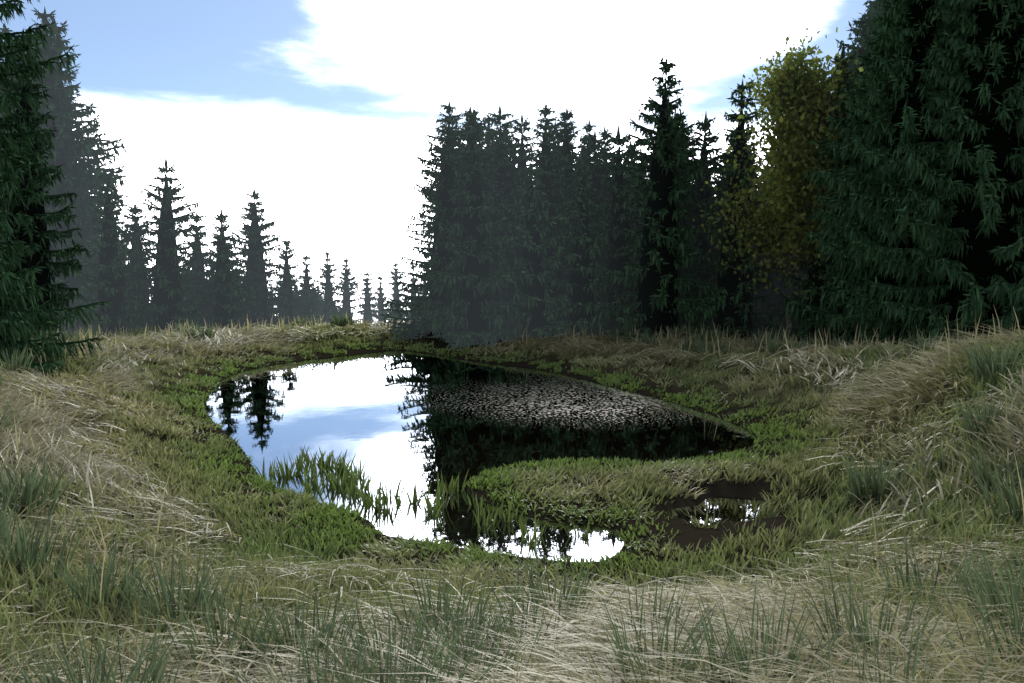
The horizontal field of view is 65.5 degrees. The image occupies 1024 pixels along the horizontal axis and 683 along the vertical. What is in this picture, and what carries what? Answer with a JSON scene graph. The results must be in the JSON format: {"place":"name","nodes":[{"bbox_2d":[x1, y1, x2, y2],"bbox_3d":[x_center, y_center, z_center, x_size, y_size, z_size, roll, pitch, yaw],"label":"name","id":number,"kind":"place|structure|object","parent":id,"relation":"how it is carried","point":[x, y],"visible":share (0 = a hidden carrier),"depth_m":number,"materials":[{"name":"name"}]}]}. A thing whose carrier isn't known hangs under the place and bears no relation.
{"place":"outdoors","nodes":[
{"label":"outdoors","id":0,"kind":"place"},
{"bbox_2d":[0,0,874,322],"label":"sky","id":1,"kind":"structure","parent":0,"point":[324,108],"materials":[{"name":"white"}]},
{"bbox_2d":[205,350,781,561],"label":"pond water","id":2,"kind":"structure","parent":0,"point":[424,420],"depth_m":13.04,"materials":[{"name":"liquid"}]},
{"bbox_2d":[254,445,470,516],"bbox_3d":[-1.905,1.689,9.720,3.280,0.414,1.536,3,7,32],"label":"sedge","id":3,"kind":"object","parent":2,"relation":"in","point":[354,488],"visible":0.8,"depth_m":9.54,"materials":[{"name":"green plant"}]},
{"bbox_2d":[0,307,1023,682],"bbox_3d":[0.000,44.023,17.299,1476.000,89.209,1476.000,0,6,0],"label":"ground","id":4,"kind":"structure","parent":0,"point":[690,533],"depth_m":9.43,"materials":[{"name":"green plant"}]},
{"bbox_2d":[0,0,1023,377],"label":"spruce forest","id":5,"kind":"object","parent":4,"relation":"on","point":[926,220],"visible":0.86,"depth_m":24.94,"materials":[{"name":"green plant"}]},
{"bbox_2d":[0,318,1023,682],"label":"thatch grass","id":6,"kind":"structure","parent":4,"relation":"on","point":[80,464],"depth_m":4.90,"materials":[{"name":"beige plant"}]},
{"bbox_2d":[0,312,1023,682],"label":"rush grass","id":7,"kind":"structure","parent":4,"relation":"on","point":[984,366],"depth_m":3.74,"materials":[{"name":"green plant"}]},
{"bbox_2d":[467,490,590,546],"bbox_3d":[-0.059,1.862,8.295,1.735,0.343,0.810,5,8,44],"label":"sedge","id":8,"kind":"object","parent":4,"relation":"on","point":[523,530],"visible":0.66,"depth_m":8.29,"materials":[{"name":"green plant"}]},
{"bbox_2d":[687,27,863,338],"bbox_3d":[8.220,-4.439,24.441,7.155,9.965,6.396,0,6,0],"label":"birch","id":9,"kind":"object","parent":4,"relation":"on","point":[794,93],"visible":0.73,"depth_m":23.55,"materials":[{"name":"green plant"}]}
]}

